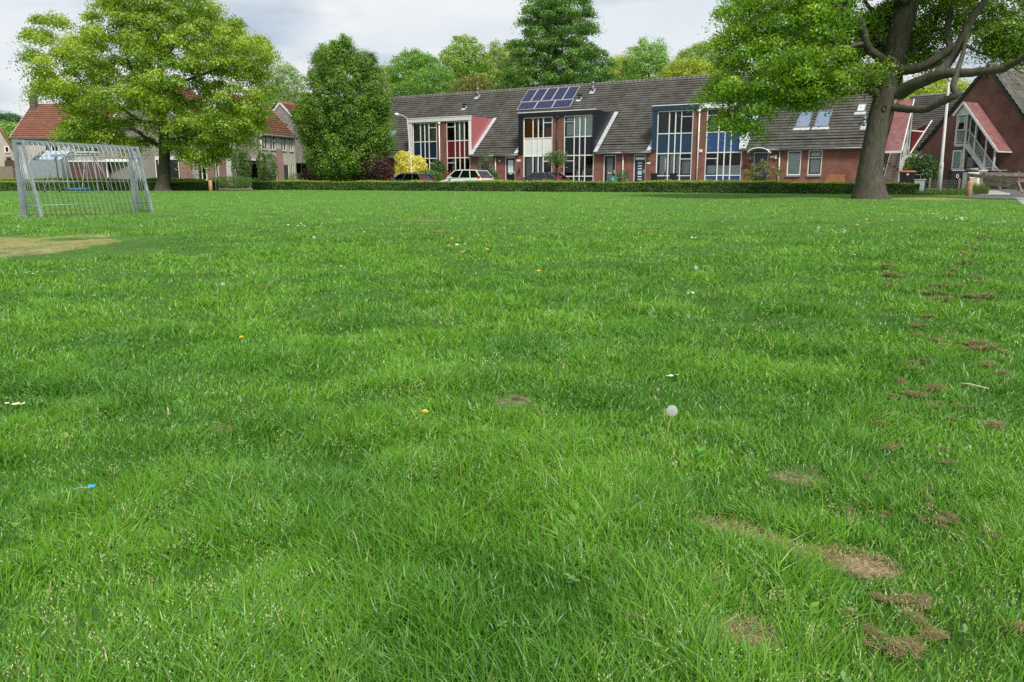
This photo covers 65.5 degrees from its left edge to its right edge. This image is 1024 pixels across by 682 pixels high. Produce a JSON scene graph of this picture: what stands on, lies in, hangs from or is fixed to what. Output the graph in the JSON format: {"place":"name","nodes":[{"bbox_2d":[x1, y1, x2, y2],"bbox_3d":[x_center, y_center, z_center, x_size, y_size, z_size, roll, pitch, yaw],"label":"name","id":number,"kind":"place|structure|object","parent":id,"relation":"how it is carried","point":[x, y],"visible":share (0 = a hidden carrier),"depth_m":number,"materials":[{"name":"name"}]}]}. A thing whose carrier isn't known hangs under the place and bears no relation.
{"place":"outdoors","nodes":[
{"label":"outdoors","id":0,"kind":"place"},
{"bbox_2d":[0,188,1023,681],"bbox_3d":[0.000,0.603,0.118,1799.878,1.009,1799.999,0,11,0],"label":"ground","id":1,"kind":"structure","parent":0,"point":[60,248],"depth_m":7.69,"materials":[{"name":"green plant"}]},
{"bbox_2d":[0,127,15,178],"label":"cream house","id":2,"kind":"structure","parent":1,"relation":"on","point":[6,154],"depth_m":81.22,"materials":[{"name":"paint"}]},
{"bbox_2d":[0,120,17,144],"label":"willow tree","id":3,"kind":"object","parent":1,"relation":"on","point":[6,130],"visible":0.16,"depth_m":122.49,"materials":[{"name":"green plant"}]},
{"bbox_2d":[0,111,23,136],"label":"oak tree","id":4,"kind":"object","parent":1,"relation":"on","point":[9,117],"visible":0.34,"depth_m":143.65,"materials":[{"name":"green plant"}]},
{"bbox_2d":[0,166,24,178],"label":"board fence","id":5,"kind":"object","parent":1,"relation":"on","point":[7,172],"visible":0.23,"depth_m":74.36,"materials":[{"name":"brown wood"}]},
{"bbox_2d":[30,150,74,179],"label":"conservatory","id":6,"kind":"object","parent":1,"relation":"on","point":[40,162],"visible":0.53,"depth_m":71.17,"materials":[{"name":"grey glass"}]},
{"bbox_2d":[9,96,114,179],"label":"cream house","id":7,"kind":"structure","parent":1,"relation":"on","point":[39,124],"depth_m":78.40,"materials":[{"name":"tile"}]},
{"bbox_2d":[29,160,110,179],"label":"garage","id":8,"kind":"structure","parent":1,"relation":"on","point":[82,168],"depth_m":72.35,"materials":[{"name":"brown brick"}]},
{"bbox_2d":[43,154,112,192],"bbox_3d":[-26.766,-10.248,48.995,3.470,2.480,1.986,0,11,0],"label":"nest swing","id":9,"kind":"object","parent":1,"relation":"on","point":[68,189],"visible":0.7,"depth_m":48.95,"materials":[{"name":"grey metal"}]},
{"bbox_2d":[12,139,153,217],"bbox_3d":[-11.504,-4.305,21.665,0.817,2.139,3.430,6,13,27],"label":"metal goal","id":10,"kind":"object","parent":1,"relation":"on","point":[18,146],"visible":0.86,"depth_m":21.21,"materials":[{"name":"metal"}]},
{"bbox_2d":[0,176,204,183],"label":"hedge","id":11,"kind":"object","parent":1,"relation":"on","point":[154,179],"visible":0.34,"depth_m":62.66,"materials":[{"name":"green plant"}]},
{"bbox_2d":[0,179,217,190],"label":"hedge","id":12,"kind":"object","parent":1,"relation":"on","point":[11,185],"visible":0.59,"depth_m":56.98,"materials":[{"name":"green plant"}]},
{"bbox_2d":[6,0,287,190],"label":"oak tree","id":13,"kind":"object","parent":1,"relation":"on","point":[146,38],"visible":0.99,"depth_m":53.36,"materials":[{"name":"green plant"}]},
{"bbox_2d":[98,85,238,187],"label":"cream house","id":14,"kind":"structure","parent":1,"relation":"on","point":[150,164],"depth_m":71.65,"materials":[{"name":"brick"}]},
{"bbox_2d":[155,156,180,179],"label":"side window","id":15,"kind":"structure","parent":14,"relation":"in","point":[175,173],"depth_m":70.76,"materials":[{"name":"black"}]},
{"bbox_2d":[209,175,260,188],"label":"ground shrub","id":16,"kind":"object","parent":1,"relation":"on","point":[242,180],"visible":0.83,"depth_m":72.16,"materials":[{"name":"green plant"}]},
{"bbox_2d":[230,147,244,185],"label":"columnar shrub","id":17,"kind":"object","parent":1,"relation":"on","point":[235,167],"visible":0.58,"depth_m":73.93,"materials":[{"name":"green plant"}]},
{"bbox_2d":[238,148,252,187],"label":"columnar shrub","id":18,"kind":"object","parent":1,"relation":"on","point":[245,160],"visible":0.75,"depth_m":73.99,"materials":[{"name":"green plant"}]},
{"bbox_2d":[214,94,297,187],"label":"cream house","id":19,"kind":"structure","parent":1,"relation":"on","point":[281,147],"depth_m":81.13,"materials":[{"name":"brick"}]},
{"bbox_2d":[256,150,268,180],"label":"columnar shrub","id":20,"kind":"object","parent":1,"relation":"on","point":[259,170],"visible":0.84,"depth_m":74.01,"materials":[{"name":"green plant"}]},
{"bbox_2d":[262,151,278,180],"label":"columnar shrub","id":21,"kind":"object","parent":1,"relation":"on","point":[271,167],"visible":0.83,"depth_m":74.04,"materials":[{"name":"green plant"}]},
{"bbox_2d":[248,59,308,109],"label":"poplar tree","id":22,"kind":"object","parent":1,"relation":"on","point":[286,95],"visible":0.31,"depth_m":94.80,"materials":[{"name":"green plant"}]},
{"bbox_2d":[273,101,331,179],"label":"cream house","id":23,"kind":"structure","parent":1,"relation":"on","point":[281,109],"depth_m":85.94,"materials":[{"name":"brick"}]},
{"bbox_2d":[297,169,321,180],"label":"maroon shrub","id":24,"kind":"object","parent":1,"relation":"on","point":[306,175],"visible":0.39,"depth_m":72.61,"materials":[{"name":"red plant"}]},
{"bbox_2d":[287,32,399,181],"bbox_3d":[-13.955,-18.631,66.245,8.851,13.247,8.805,-7,13,-33],"label":"hornbeam tree","id":25,"kind":"object","parent":1,"relation":"on","point":[344,138],"visible":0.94,"depth_m":64.34,"materials":[{"name":"green plant"}]},
{"bbox_2d":[348,149,396,180],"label":"bush","id":26,"kind":"object","parent":1,"relation":"on","point":[379,170],"visible":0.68,"depth_m":65.20,"materials":[{"name":"red plant"}]},
{"bbox_2d":[374,62,397,96],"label":"willow tree","id":27,"kind":"object","parent":1,"relation":"on","point":[384,77],"visible":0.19,"depth_m":123.25,"materials":[{"name":"green plant"}]},
{"bbox_2d":[336,94,453,180],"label":"terraced house","id":28,"kind":"structure","parent":1,"relation":"on","point":[410,106],"depth_m":77.13,"materials":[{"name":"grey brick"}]},
{"bbox_2d":[394,150,428,175],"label":"yellow shrub","id":29,"kind":"object","parent":1,"relation":"on","point":[402,159],"visible":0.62,"depth_m":66.06,"materials":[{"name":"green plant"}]},
{"bbox_2d":[379,47,447,96],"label":"round tree","id":30,"kind":"object","parent":1,"relation":"on","point":[410,63],"visible":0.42,"depth_m":105.41,"materials":[{"name":"green plant"}]},
{"bbox_2d":[396,66,463,96],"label":"round tree","id":31,"kind":"object","parent":1,"relation":"on","point":[438,84],"visible":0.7,"depth_m":96.45,"materials":[{"name":"green plant"}]},
{"bbox_2d":[386,87,481,180],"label":"terraced house","id":32,"kind":"structure","parent":1,"relation":"on","point":[424,130],"depth_m":72.98,"materials":[{"name":"grey tile"}]},
{"bbox_2d":[413,122,436,173],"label":"window","id":33,"kind":"structure","parent":32,"relation":"in","point":[425,144],"depth_m":70.55,"materials":[{"name":"white paint"}]},
{"bbox_2d":[429,158,448,180],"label":"dark shrub","id":34,"kind":"object","parent":1,"relation":"on","point":[439,164],"visible":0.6,"depth_m":67.12,"materials":[{"name":"green plant"}]},
{"bbox_2d":[434,33,499,89],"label":"ash tree","id":35,"kind":"object","parent":1,"relation":"on","point":[460,62],"visible":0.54,"depth_m":110.84,"materials":[{"name":"green plant"}]},
{"bbox_2d":[447,73,499,91],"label":"round tree","id":36,"kind":"object","parent":1,"relation":"on","point":[469,86],"visible":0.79,"depth_m":93.17,"materials":[{"name":"green plant"}]},
{"bbox_2d":[476,148,495,171],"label":"grey shrub","id":37,"kind":"object","parent":1,"relation":"on","point":[484,163],"visible":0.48,"depth_m":64.75,"materials":[{"name":"green plant"}]},
{"bbox_2d":[439,87,551,172],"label":"terraced house","id":38,"kind":"structure","parent":1,"relation":"on","point":[487,121],"depth_m":69.32,"materials":[{"name":"grey tile"}]},
{"bbox_2d":[446,121,469,172],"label":"window","id":39,"kind":"structure","parent":38,"relation":"in","point":[458,148],"depth_m":68.82,"materials":[{"name":"white paint"}]},
{"bbox_2d":[4,252,993,681],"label":"broad weeds","id":40,"kind":"object","parent":1,"relation":"on","point":[812,604],"visible":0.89,"depth_m":2.05,"materials":[{"name":"green plant"}]},
{"bbox_2d":[474,37,538,89],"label":"ash tree","id":41,"kind":"object","parent":1,"relation":"on","point":[499,58],"visible":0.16,"depth_m":116.02,"materials":[{"name":"green plant"}]},
{"bbox_2d":[494,83,594,180],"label":"terraced house","id":42,"kind":"structure","parent":1,"relation":"on","point":[531,137],"depth_m":65.86,"materials":[{"name":"grey tile"}]},
{"bbox_2d":[506,158,514,180],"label":"door","id":43,"kind":"structure","parent":42,"relation":"in","point":[510,162],"depth_m":66.55,"materials":[{"name":"black"}]},
{"bbox_2d":[517,101,537,109],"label":"solar panel","id":44,"kind":"object","parent":42,"relation":"on","point":[527,105],"visible":1,"depth_m":69.82,"materials":[{"name":"glass"}]},
{"bbox_2d":[521,89,537,101],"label":"solar panel","id":45,"kind":"object","parent":42,"relation":"on","point":[529,95],"visible":1,"depth_m":70.89,"materials":[{"name":"glass"}]},
{"bbox_2d":[523,116,552,176],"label":"window","id":46,"kind":"structure","parent":42,"relation":"in","point":[535,144],"depth_m":65.07,"materials":[{"name":"white paint"}]},
{"bbox_2d":[531,88,548,101],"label":"solar panel","id":47,"kind":"object","parent":42,"relation":"on","point":[539,95],"visible":1,"depth_m":70.36,"materials":[{"name":"glass"}]},
{"bbox_2d":[534,100,555,108],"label":"solar panel","id":48,"kind":"object","parent":42,"relation":"on","point":[544,104],"visible":1,"depth_m":68.96,"materials":[{"name":"glass"}]},
{"bbox_2d":[541,88,558,100],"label":"solar panel","id":49,"kind":"object","parent":42,"relation":"on","point":[549,94],"visible":1,"depth_m":69.83,"materials":[{"name":"glass"}]},
{"bbox_2d":[552,87,568,99],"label":"solar panel","id":50,"kind":"object","parent":42,"relation":"on","point":[560,93],"visible":1,"depth_m":69.32,"materials":[{"name":"glass"}]},
{"bbox_2d":[552,99,573,107],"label":"solar panel","id":51,"kind":"object","parent":42,"relation":"on","point":[567,103],"visible":1,"depth_m":68.07,"materials":[{"name":"glass"}]},
{"bbox_2d":[562,86,579,99],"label":"solar panel","id":52,"kind":"object","parent":42,"relation":"on","point":[571,92],"visible":1,"depth_m":68.81,"materials":[{"name":"glass"}]},
{"bbox_2d":[491,0,622,89],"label":"tall tree","id":53,"kind":"object","parent":1,"relation":"on","point":[552,27],"visible":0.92,"depth_m":96.28,"materials":[{"name":"green plant"}]},
{"bbox_2d":[252,178,919,194],"bbox_3d":[1.194,-10.451,53.539,46.930,1.078,1.139,5,12,24],"label":"hedge","id":54,"kind":"object","parent":1,"relation":"on","point":[736,186],"visible":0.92,"depth_m":51.35,"materials":[{"name":"green plant"}]},
{"bbox_2d":[557,78,676,181],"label":"terraced house","id":55,"kind":"structure","parent":1,"relation":"on","point":[594,141],"depth_m":63.34,"materials":[{"name":"grey tile"}]},
{"bbox_2d":[564,114,593,181],"bbox_3d":[5.375,-15.093,63.157,2.650,5.420,0.350,7,13,30],"label":"window","id":56,"kind":"structure","parent":55,"relation":"in","point":[579,144],"depth_m":62.99,"materials":[{"name":"white paint"}]},
{"bbox_2d":[604,156,614,181],"bbox_3d":[7.609,-13.248,62.013,0.910,2.270,0.112,7,13,30],"label":"door","id":57,"kind":"structure","parent":55,"relation":"in","point":[609,170],"depth_m":62.00,"materials":[{"name":"black"}]},
{"bbox_2d":[613,170,629,181],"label":"shrub","id":58,"kind":"object","parent":1,"relation":"on","point":[619,178],"visible":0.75,"depth_m":58.65,"materials":[{"name":"green plant"}]},
{"bbox_2d":[605,52,639,80],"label":"ash tree","id":59,"kind":"object","parent":1,"relation":"on","point":[618,69],"visible":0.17,"depth_m":118.88,"materials":[{"name":"green plant"}]},
{"bbox_2d":[617,33,677,80],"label":"birch tree","id":60,"kind":"object","parent":1,"relation":"on","point":[655,65],"visible":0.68,"depth_m":111.02,"materials":[{"name":"green plant"}]},
{"bbox_2d":[664,405,677,458],"bbox_3d":[0.627,0.373,3.195,0.046,0.242,0.046,17,18,38],"label":"dandelion","id":61,"kind":"object","parent":1,"relation":"on","point":[671,410],"visible":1,"depth_m":3.18,"materials":[{"name":"white plant"}]},
{"bbox_2d":[622,73,725,181],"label":"terraced house","id":62,"kind":"structure","parent":1,"relation":"on","point":[655,140],"depth_m":60.41,"materials":[{"name":"grey tile"}]},
{"bbox_2d":[634,155,644,181],"bbox_3d":[9.757,-13.004,60.772,0.850,2.270,0.065,7,13,30],"label":"door","id":63,"kind":"structure","parent":62,"relation":"in","point":[636,174],"depth_m":60.76,"materials":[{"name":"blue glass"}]},
{"bbox_2d":[656,110,693,180],"bbox_3d":[12.110,-14.314,59.191,2.760,5.420,0.350,7,13,30],"label":"window","id":64,"kind":"structure","parent":62,"relation":"in","point":[680,144],"depth_m":59.19,"materials":[{"name":"white paint"}]},
{"bbox_2d":[655,55,725,77],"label":"maple tree","id":65,"kind":"object","parent":1,"relation":"on","point":[676,68],"visible":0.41,"depth_m":103.51,"materials":[{"name":"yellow plant"}]},
{"bbox_2d":[672,40,727,71],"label":"round tree","id":66,"kind":"object","parent":1,"relation":"on","point":[695,48],"visible":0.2,"depth_m":114.81,"materials":[{"name":"green plant"}]},
{"bbox_2d":[697,68,800,184],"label":"terraced house","id":67,"kind":"structure","parent":1,"relation":"on","point":[733,165],"depth_m":57.15,"materials":[{"name":"red brick"}]},
{"bbox_2d":[704,108,741,184],"bbox_3d":[15.286,-13.942,57.302,2.660,5.420,0.320,7,13,30],"label":"window","id":68,"kind":"structure","parent":67,"relation":"in","point":[713,172],"depth_m":57.40,"materials":[{"name":"white paint"}]},
{"bbox_2d":[754,153,767,180],"bbox_3d":[17.522,-12.099,56.168,0.900,2.270,0.112,7,13,30],"label":"door","id":69,"kind":"structure","parent":67,"relation":"in","point":[758,156],"depth_m":56.11,"materials":[{"name":"blue glass"}]},
{"bbox_2d":[741,158,783,181],"bbox_3d":[17.209,-11.614,55.127,2.810,2.123,2.170,0,11,0],"label":"rhododendron","id":70,"kind":"object","parent":1,"relation":"on","point":[755,174],"visible":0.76,"depth_m":54.68,"materials":[{"name":"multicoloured plant"}]},
{"bbox_2d":[779,63,903,182],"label":"terraced house","id":71,"kind":"structure","parent":1,"relation":"on","point":[829,146],"depth_m":54.45,"materials":[{"name":"grey tile"}]},
{"bbox_2d":[786,147,801,174],"bbox_3d":[19.469,-12.421,54.906,0.930,1.940,0.080,7,13,30],"label":"window","id":72,"kind":"structure","parent":71,"relation":"in","point":[794,159],"depth_m":54.97,"materials":[{"name":"grey glass"}]},
{"bbox_2d":[807,147,822,174],"bbox_3d":[20.644,-12.284,54.207,0.910,1.940,0.090,7,13,30],"label":"window","id":73,"kind":"structure","parent":71,"relation":"in","point":[815,156],"depth_m":54.25,"materials":[{"name":"white paint"}]},
{"bbox_2d":[681,0,1023,198],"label":"oak tree","id":74,"kind":"object","parent":1,"relation":"on","point":[890,41],"visible":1,"depth_m":33.98,"materials":[{"name":"green plant"}]},
{"bbox_2d":[859,620,887,640],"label":"hay clump","id":75,"kind":"object","parent":1,"relation":"on","point":[875,632],"visible":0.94,"depth_m":1.96,"materials":[{"name":"plant"}]},
{"bbox_2d":[854,631,926,663],"bbox_3d":[0.903,0.727,1.890,0.172,0.032,0.120,-1,11,-5],"label":"hay clump","id":76,"kind":"object","parent":1,"relation":"on","point":[895,644],"visible":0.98,"depth_m":1.89,"materials":[{"name":"plant"}]},
{"bbox_2d":[878,591,918,605],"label":"hay clump","id":77,"kind":"object","parent":1,"relation":"on","point":[906,599],"visible":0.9,"depth_m":2.11,"materials":[{"name":"plant"}]},
{"bbox_2d":[884,99,914,182],"bbox_3d":[26.088,-13.236,53.827,1.076,6.406,5.091,7,13,30],"label":"outside stair","id":78,"kind":"object","parent":1,"relation":"on","point":[897,147],"visible":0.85,"depth_m":53.41,"materials":[{"name":"brown wood"}]},
{"bbox_2d":[902,152,919,170],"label":"green shrub","id":79,"kind":"object","parent":1,"relation":"on","point":[908,164],"visible":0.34,"depth_m":48.64,"materials":[{"name":"green plant"}]},
{"bbox_2d":[900,634,926,660],"bbox_3d":[0.955,0.726,1.898,0.075,0.022,0.106,-3,12,-16],"label":"hay clump","id":80,"kind":"object","parent":1,"relation":"on","point":[917,646],"visible":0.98,"depth_m":1.89,"materials":[{"name":"plant"}]},
{"bbox_2d":[896,605,934,625],"bbox_3d":[1.023,0.696,2.021,0.092,0.023,0.088,9,14,39],"label":"hay clump","id":81,"kind":"object","parent":1,"relation":"on","point":[918,617],"visible":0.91,"depth_m":2.02,"materials":[{"name":"plant"}]},
{"bbox_2d":[909,594,938,611],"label":"hay clump","id":82,"kind":"object","parent":1,"relation":"on","point":[923,602],"visible":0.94,"depth_m":2.08,"materials":[{"name":"plant"}]},
{"bbox_2d":[912,153,938,188],"bbox_3d":[24.803,-10.072,47.900,1.622,2.470,1.521,0,11,0],"label":"dark shrub","id":83,"kind":"object","parent":1,"relation":"on","point":[925,167],"visible":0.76,"depth_m":47.59,"materials":[{"name":"green plant"}]},
{"bbox_2d":[912,623,951,643],"bbox_3d":[1.019,0.715,1.940,0.153,0.029,0.075,-7,13,-31],"label":"hay clump","id":84,"kind":"object","parent":1,"relation":"on","point":[935,632],"visible":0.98,"depth_m":1.94,"materials":[{"name":"plant"}]},
{"bbox_2d":[905,91,963,169],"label":"house","id":85,"kind":"structure","parent":1,"relation":"on","point":[924,125],"depth_m":71.93,"materials":[{"name":"tile"}]},
{"bbox_2d":[902,70,970,99],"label":"maple tree","id":86,"kind":"object","parent":1,"relation":"on","point":[940,87],"visible":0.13,"depth_m":80.73,"materials":[{"name":"green plant"}]},
{"bbox_2d":[936,78,950,192],"bbox_3d":[23.239,-10.942,43.110,1.012,6.561,0.379,-8,13,-34],"label":"street lamp","id":87,"kind":"object","parent":1,"relation":"on","point":[940,175],"visible":0.7,"depth_m":43.25,"materials":[{"name":"metal"}]},
{"bbox_2d":[924,178,964,189],"bbox_3d":[24.143,-8.585,44.679,2.900,1.100,0.100,-2,11,-12],"label":"wire fence","id":88,"kind":"object","parent":1,"relation":"on","point":[929,183],"visible":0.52,"depth_m":44.65,"materials":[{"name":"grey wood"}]},
{"bbox_2d":[916,182,990,194],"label":"verge weeds","id":89,"kind":"object","parent":1,"relation":"on","point":[979,189],"visible":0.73,"depth_m":43.30,"materials":[{"name":"green plant"}]},
{"bbox_2d":[946,170,964,188],"bbox_3d":[26.428,-9.641,47.523,0.760,1.169,0.820,2,11,8],"label":"wheeled bin","id":90,"kind":"object","parent":1,"relation":"on","point":[953,176],"visible":0.91,"depth_m":47.23,"materials":[{"name":"black plastic"}]},
{"bbox_2d":[916,63,1023,188],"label":"gabled house","id":91,"kind":"structure","parent":1,"relation":"on","point":[1002,108],"depth_m":48.72,"materials":[{"name":"red brick"}]},
{"bbox_2d":[951,150,962,169],"bbox_3d":[28.325,-11.510,50.669,0.080,1.229,0.645,-6,13,-28],"label":"window","id":92,"kind":"structure","parent":91,"relation":"in","point":[957,156],"depth_m":50.68,"materials":[{"name":"grey glass"}]},
{"bbox_2d":[968,117,980,143],"bbox_3d":[28.765,-13.113,49.487,0.079,1.681,0.691,-6,13,-28],"label":"landing door","id":93,"kind":"structure","parent":91,"relation":"in","point":[972,123],"depth_m":49.56,"materials":[{"name":"black wood"}]},
{"bbox_2d":[952,102,1011,188],"bbox_3d":[28.631,-11.890,48.480,1.465,5.263,3.341,-6,13,-28],"label":"outside stair","id":94,"kind":"object","parent":1,"relation":"on","point":[988,129],"visible":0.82,"depth_m":48.30,"materials":[{"name":"grey paint"}]},
{"bbox_2d":[967,172,1022,192],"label":"plank fence","id":95,"kind":"object","parent":1,"relation":"on","point":[993,179],"visible":0.96,"depth_m":42.58,"materials":[{"name":"grey wood"}]},
{"bbox_2d":[982,419,1010,429],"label":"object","id":96,"kind":"object","parent":1,"relation":"on","point":[995,422],"visible":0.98,"depth_m":3.62,"materials":[{"name":"plant"}]},
{"bbox_2d":[980,171,1023,189],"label":"plank fence","id":97,"kind":"object","parent":1,"relation":"on","point":[1018,174],"visible":0.46,"depth_m":45.80,"materials":[{"name":"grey wood"}]},
{"bbox_2d":[0,297,1023,681],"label":"grass seed heads","id":98,"kind":"object","parent":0,"point":[494,497],"depth_m":2.22,"materials":[{"name":"green plant"}]},
{"bbox_2d":[0,0,1023,156],"label":"sky","id":99,"kind":"structure","parent":0,"point":[295,27],"materials":[{"name":"white"}]},
{"bbox_2d":[924,189,1023,194],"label":"road","id":100,"kind":"structure","parent":0,"point":[1013,192],"depth_m":44.62,"materials":[{"name":"grey asphalt"}]},
{"bbox_2d":[391,172,436,181],"bbox_3d":[-8.168,-12.489,62.762,4.513,1.514,2.090,7,13,33],"label":"parked car","id":101,"kind":"object","parent":100,"relation":"on","point":[404,177],"visible":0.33,"depth_m":61.80,"materials":[{"name":"grey paint"}]},
{"bbox_2d":[439,169,493,181],"bbox_3d":[-3.465,-11.947,59.302,4.213,1.674,2.040,7,13,33],"label":"parked car","id":102,"kind":"object","parent":100,"relation":"on","point":[467,175],"visible":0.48,"depth_m":58.42,"materials":[{"name":"silver metal"}]},
{"bbox_2d":[519,172,569,180],"bbox_3d":[2.058,-11.622,58.346,4.313,1.464,2.100,7,13,33],"label":"parked car","id":103,"kind":"object","parent":100,"relation":"on","point":[546,176],"visible":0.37,"depth_m":57.46,"materials":[{"name":"grey paint"}]},
{"bbox_2d":[899,170,915,182],"bbox_3d":[22.101,-8.886,44.614,0.780,1.312,0.820,4,12,18],"label":"wheeled bin","id":104,"kind":"object","parent":100,"relation":"on","point":[907,176],"visible":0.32,"depth_m":44.25,"materials":[{"name":"black plastic"}]},
{"bbox_2d":[965,195,1023,198],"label":"side road","id":105,"kind":"structure","parent":0,"point":[999,197],"depth_m":39.91,"materials":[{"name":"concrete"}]},
{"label":"pavement","id":106,"kind":"structure","parent":0,"visible":0},
{"bbox_2d":[542,149,569,167],"bbox_3d":[3.338,-13.847,60.372,2.202,1.490,2.164,0,11,0],"label":"tree","id":107,"kind":"object","parent":106,"relation":"on","point":[556,157],"visible":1,"depth_m":60.17,"materials":[{"name":"green plant"}]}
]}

